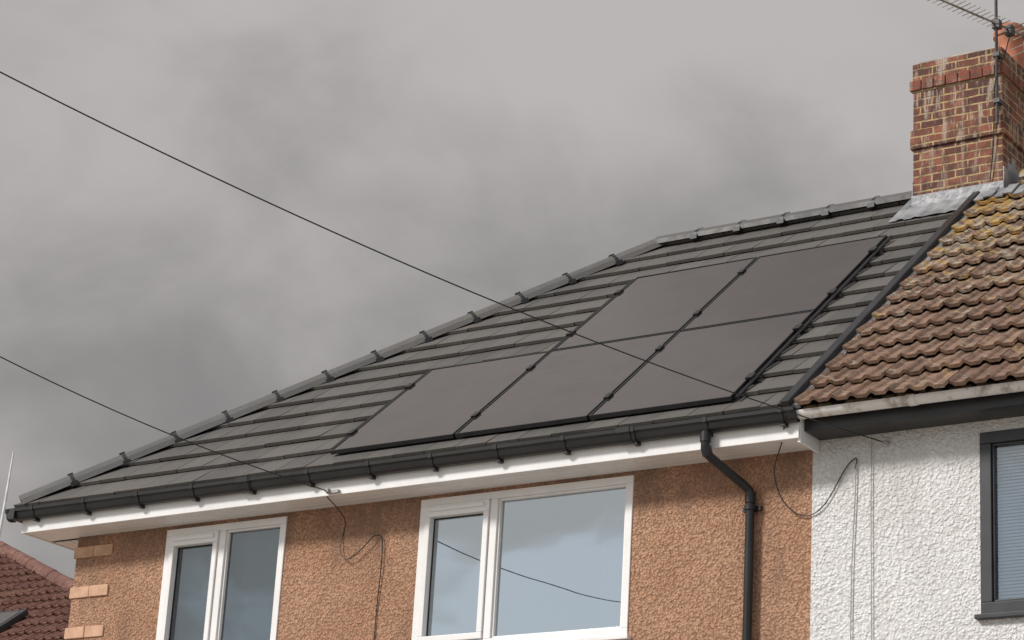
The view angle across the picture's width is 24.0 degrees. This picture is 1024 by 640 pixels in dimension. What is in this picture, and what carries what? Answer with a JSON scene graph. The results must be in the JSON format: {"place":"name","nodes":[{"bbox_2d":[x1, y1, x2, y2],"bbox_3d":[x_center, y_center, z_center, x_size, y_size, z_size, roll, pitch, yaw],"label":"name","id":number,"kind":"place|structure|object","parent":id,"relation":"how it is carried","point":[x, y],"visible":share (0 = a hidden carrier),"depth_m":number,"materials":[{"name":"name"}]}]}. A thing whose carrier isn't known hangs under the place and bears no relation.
{"place":"outdoors","nodes":[
{"label":"outdoors","id":0,"kind":"place"},
{"bbox_2d":[0,556,73,639],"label":"roof deck","id":1,"kind":"structure","parent":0,"point":[34,601],"depth_m":33.72,"materials":[{"name":"brown"}]},
{"bbox_2d":[0,451,13,536],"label":"whip antenna","id":2,"kind":"object","parent":1,"relation":"on","point":[4,505],"visible":1,"depth_m":37.73,"materials":[{"name":"grey metal"}]},
{"bbox_2d":[0,553,70,639],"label":"roof tiles","id":3,"kind":"object","parent":1,"relation":"attached to","point":[42,629],"visible":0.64,"depth_m":33.52,"materials":[{"name":"brown tile"}]},
{"bbox_2d":[0,609,28,632],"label":"roof window","id":4,"kind":"structure","parent":3,"relation":"in","point":[12,620],"depth_m":32.85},
{"bbox_2d":[0,541,73,591],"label":"ridge tiles","id":5,"kind":"object","parent":1,"relation":"on","point":[48,572],"visible":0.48,"depth_m":35.28,"materials":[{"name":"brown tile"}]},
{"bbox_2d":[0,0,1023,578],"label":"sky","id":6,"kind":"structure","parent":0,"point":[496,150],"materials":[{"name":"grey"}]},
{"bbox_2d":[162,261,1023,598],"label":"roof underlay","id":7,"kind":"object","parent":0,"point":[998,507],"visible":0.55,"depth_m":23.08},
{"bbox_2d":[61,265,612,489],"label":"roof hip end tiles","id":8,"kind":"object","parent":7,"relation":"on","point":[247,413],"visible":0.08,"depth_m":21.99,"materials":[{"name":"grey concrete"}]},
{"bbox_2d":[19,191,911,503],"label":"ridge and hip tiles","id":9,"kind":"structure","parent":7,"relation":"on","point":[321,379],"depth_m":22.20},
{"bbox_2d":[67,196,882,487],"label":"ridge unions","id":10,"kind":"object","parent":7,"relation":"on","point":[694,236],"visible":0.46,"depth_m":22.25,"materials":[{"name":"black plastic"}]},
{"bbox_2d":[14,200,954,507],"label":"roof front tiles","id":11,"kind":"object","parent":7,"relation":"on","point":[310,428],"visible":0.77,"depth_m":21.23,"materials":[{"name":"grey tile"}]},
{"bbox_2d":[330,351,549,454],"bbox_3d":[-0.586,0.688,20.207,1.235,1.146,1.358,-9,-23,32],"label":"solar panel","id":12,"kind":"object","parent":11,"relation":"on","point":[441,403],"visible":1,"depth_m":20.13,"materials":[{"name":"black glass"}]},
{"bbox_2d":[455,331,677,437],"bbox_3d":[0.461,0.516,19.537,1.235,1.146,1.358,-9,-23,32],"label":"solar panel","id":13,"kind":"object","parent":11,"relation":"on","point":[567,385],"visible":1,"depth_m":19.46,"materials":[{"name":"black glass"}]},
{"bbox_2d":[331,235,892,448],"bbox_3d":[0.865,0.191,20.249,3.851,2.259,2.688,-9,-23,32],"label":"solar cable conduit","id":14,"kind":"object","parent":11,"relation":"on","point":[809,321],"visible":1,"depth_m":19.51,"materials":[{"name":"black plastic"}]},
{"bbox_2d":[553,257,756,349],"bbox_3d":[1.266,-0.138,20.961,1.235,1.146,1.358,-9,-23,32],"label":"solar panel","id":15,"kind":"object","parent":11,"relation":"on","point":[658,303],"visible":1,"depth_m":20.93,"materials":[{"name":"black glass"}]},
{"bbox_2d":[589,310,814,419],"bbox_3d":[1.508,0.344,18.866,1.235,1.146,1.358,-9,-23,32],"label":"solar panel","id":16,"kind":"object","parent":11,"relation":"on","point":[730,356],"visible":1,"depth_m":18.78,"materials":[{"name":"black glass"}]},
{"bbox_2d":[681,235,887,329],"bbox_3d":[2.313,-0.309,20.290,1.235,1.146,1.358,-9,-23,32],"label":"solar panel","id":17,"kind":"object","parent":11,"relation":"on","point":[790,282],"visible":1,"depth_m":20.24,"materials":[{"name":"black glass"}]},
{"bbox_2d":[754,252,882,382],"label":"solar mounting rails","id":18,"kind":"object","parent":11,"relation":"on","point":[806,331],"visible":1,"depth_m":18.92,"materials":[{"name":"black metal"}]},
{"bbox_2d":[777,191,979,406],"bbox_3d":[3.046,-0.262,19.291,0.110,3.111,3.693,-9,-23,32],"label":"verge strip","id":19,"kind":"object","parent":11,"relation":"on","point":[818,367],"visible":0.81,"depth_m":18.87,"materials":[{"name":"black plastic"}]},
{"bbox_2d":[889,22,1023,222],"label":"brick chimney","id":20,"kind":"object","parent":7,"relation":"on","point":[951,140],"visible":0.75,"depth_m":21.38,"materials":[{"name":"brick"}]},
{"bbox_2d":[927,0,1023,123],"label":"tv aerial","id":21,"kind":"object","parent":20,"relation":"attached to","point":[997,25],"visible":0.97,"depth_m":21.34,"materials":[{"name":"metal"}]},
{"bbox_2d":[990,35,1009,179],"bbox_3d":[4.301,-1.893,21.244,0.137,1.422,0.201,-14,-25,40],"label":"aerial cable","id":22,"kind":"object","parent":20,"relation":"attached to","point":[994,106],"visible":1,"depth_m":21.17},
{"bbox_2d":[346,246,877,435],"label":"solar panel clamps","id":23,"kind":"object","parent":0,"point":[796,328],"visible":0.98,"depth_m":20.11,"materials":[{"name":"black metal"}]},
{"bbox_2d":[802,184,1023,406],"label":"roof underlay","id":24,"kind":"object","parent":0,"point":[889,392],"visible":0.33,"depth_m":17.86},
{"bbox_2d":[791,202,978,407],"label":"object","id":25,"kind":"structure","parent":24,"relation":"attached to","point":[795,405],"depth_m":18.69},
{"bbox_2d":[794,180,1023,404],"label":"roof front tiles","id":26,"kind":"object","parent":24,"relation":"on","point":[853,372],"visible":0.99,"depth_m":18.04,"materials":[{"name":"brown tile"}]},
{"bbox_2d":[1019,169,1023,176],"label":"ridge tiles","id":27,"kind":"object","parent":26,"relation":"on","point":[1021,173],"visible":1,"depth_m":21.05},
{"label":"road","id":28,"kind":"structure","parent":0,"visible":0},
{"bbox_3d":[-10.378,-1.243,8.918,1.000,10.900,0.320,-9,-23,32],"label":"utility pole","id":29,"kind":"object","parent":28,"relation":"on","visible":0},
{"bbox_2d":[0,356,325,490],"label":"overhead cable","id":30,"kind":"object","parent":29,"relation":"attached to","point":[157,428],"visible":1,"depth_m":18.20,"materials":[{"name":"black rubber"}]},
{"bbox_2d":[0,71,882,441],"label":"overhead cable","id":31,"kind":"object","parent":29,"relation":"attached to","point":[432,275],"visible":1,"depth_m":15.37,"materials":[{"name":"black rubber"}]},
{"bbox_3d":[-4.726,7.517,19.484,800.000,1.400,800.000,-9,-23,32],"label":"ground","id":32,"kind":"structure","parent":0,"visible":0},
{"bbox_2d":[67,450,812,639],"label":"walls","id":33,"kind":"structure","parent":32,"relation":"on","point":[687,556],"depth_m":18.26,"materials":[{"name":"orange concrete"}]},
{"bbox_2d":[64,544,113,639],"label":"corner quoins","id":34,"kind":"object","parent":33,"relation":"attached to","point":[89,591],"visible":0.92,"depth_m":21.24,"materials":[{"name":"brick"}]},
{"bbox_2d":[156,516,287,639],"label":"window frame","id":35,"kind":"object","parent":33,"relation":"attached to","point":[218,536],"visible":1,"depth_m":20.51,"materials":[{"name":"white plastic"}]},
{"bbox_2d":[169,533,231,639],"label":"glass spacer","id":36,"kind":"object","parent":35,"relation":"attached to","point":[174,593],"visible":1,"depth_m":20.73,"materials":[{"name":"black rubber"}]},
{"bbox_2d":[171,528,279,639],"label":"window glass","id":37,"kind":"object","parent":33,"relation":"attached to","point":[248,610],"visible":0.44,"depth_m":20.58,"materials":[{"name":"glass"}]},
{"bbox_2d":[27,439,809,549],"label":"soffit boards","id":38,"kind":"object","parent":33,"relation":"on","point":[695,457],"visible":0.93,"depth_m":19.32,"materials":[{"name":"white plastic"}]},
{"bbox_2d":[21,422,799,550],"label":"fascia","id":39,"kind":"structure","parent":38,"relation":"attached to","point":[772,433],"depth_m":19.14,"materials":[{"name":"white plastic"}]},
{"bbox_2d":[7,406,799,523],"bbox_3d":[0.807,2.350,22.336,7.865,0.102,7.525,-9,-23,32],"label":"gutter","id":40,"kind":"object","parent":39,"relation":"attached to","point":[692,427],"visible":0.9,"depth_m":19.10,"materials":[{"name":"black plastic"}]},
{"bbox_2d":[5,407,787,522],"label":"gutter brackets","id":41,"kind":"object","parent":40,"relation":"on","point":[625,435],"visible":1,"depth_m":19.04,"materials":[{"name":"black plastic"}]},
{"bbox_2d":[798,419,819,452],"bbox_3d":[2.163,0.824,17.516,0.025,0.222,0.304,-9,-23,32],"label":"soffit box end","id":42,"kind":"object","parent":38,"relation":"attached to","point":[808,441],"visible":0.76,"depth_m":17.45,"materials":[{"name":"white plastic"}]},
{"bbox_2d":[411,475,633,639],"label":"window frame","id":43,"kind":"object","parent":33,"relation":"attached to","point":[489,505],"visible":1,"depth_m":18.90,"materials":[{"name":"white plastic"}]},
{"bbox_2d":[426,513,482,635],"bbox_3d":[0.113,1.924,18.784,1.840,1.138,0.026,-9,-23,32],"label":"glass spacer","id":44,"kind":"object","parent":43,"relation":"attached to","point":[432,558],"visible":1,"depth_m":19.26,"materials":[{"name":"black rubber"}]},
{"bbox_2d":[427,487,625,635],"bbox_3d":[0.109,1.922,18.779,1.840,1.138,0.001,-9,-23,32],"label":"window glass","id":45,"kind":"object","parent":43,"relation":"in","point":[561,563],"visible":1,"depth_m":18.70,"materials":[{"name":"clear glass"}]},
{"bbox_2d":[327,415,856,639],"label":"wall cables","id":46,"kind":"structure","parent":33,"relation":"attached to","point":[382,539],"depth_m":19.35,"materials":[{"name":"black rubber"}]},
{"bbox_2d":[700,430,762,639],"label":"downpipe","id":47,"kind":"object","parent":33,"relation":"attached to","point":[750,508],"visible":1,"depth_m":17.65,"materials":[{"name":"black plastic"}]},
{"bbox_2d":[810,416,1023,639],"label":"walls","id":48,"kind":"structure","parent":32,"relation":"on","point":[926,572],"depth_m":17.02,"materials":[{"name":"white paint"}]},
{"bbox_2d":[324,440,889,493],"bbox_3d":[0.594,1.135,18.449,4.861,0.079,0.063,-8,-22,29],"label":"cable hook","id":49,"kind":"object","parent":48,"relation":"attached to","point":[330,491],"visible":1,"depth_m":19.57,"materials":[{"name":"white plastic"}]},
{"bbox_2d":[850,439,871,639],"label":"wall cable","id":50,"kind":"object","parent":48,"relation":"attached to","point":[871,545],"depth_m":17.15,"materials":[{"name":"plastic"}]},
{"bbox_2d":[805,391,1023,440],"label":"fascia","id":51,"kind":"structure","parent":48,"relation":"attached to","point":[976,409],"depth_m":17.01,"materials":[{"name":"black plastic"}]},
{"bbox_2d":[796,380,1023,419],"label":"gutter","id":52,"kind":"object","parent":51,"relation":"attached to","point":[926,398],"visible":0.9,"depth_m":16.87,"materials":[{"name":"white plastic"}]},
{"bbox_2d":[803,378,1023,408],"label":"gutter moss","id":53,"kind":"object","parent":52,"relation":"on","point":[890,396],"visible":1,"depth_m":16.93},
{"bbox_2d":[974,428,1023,619],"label":"window frame","id":54,"kind":"object","parent":48,"relation":"attached to","point":[993,606],"visible":1,"depth_m":16.66,"materials":[{"name":"grey plastic"}]},
{"bbox_2d":[996,444,1023,599],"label":"venetian blind","id":55,"kind":"object","parent":54,"relation":"attached to","point":[1011,531],"visible":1,"depth_m":16.68,"materials":[{"name":"grey plastic"}]}
]}

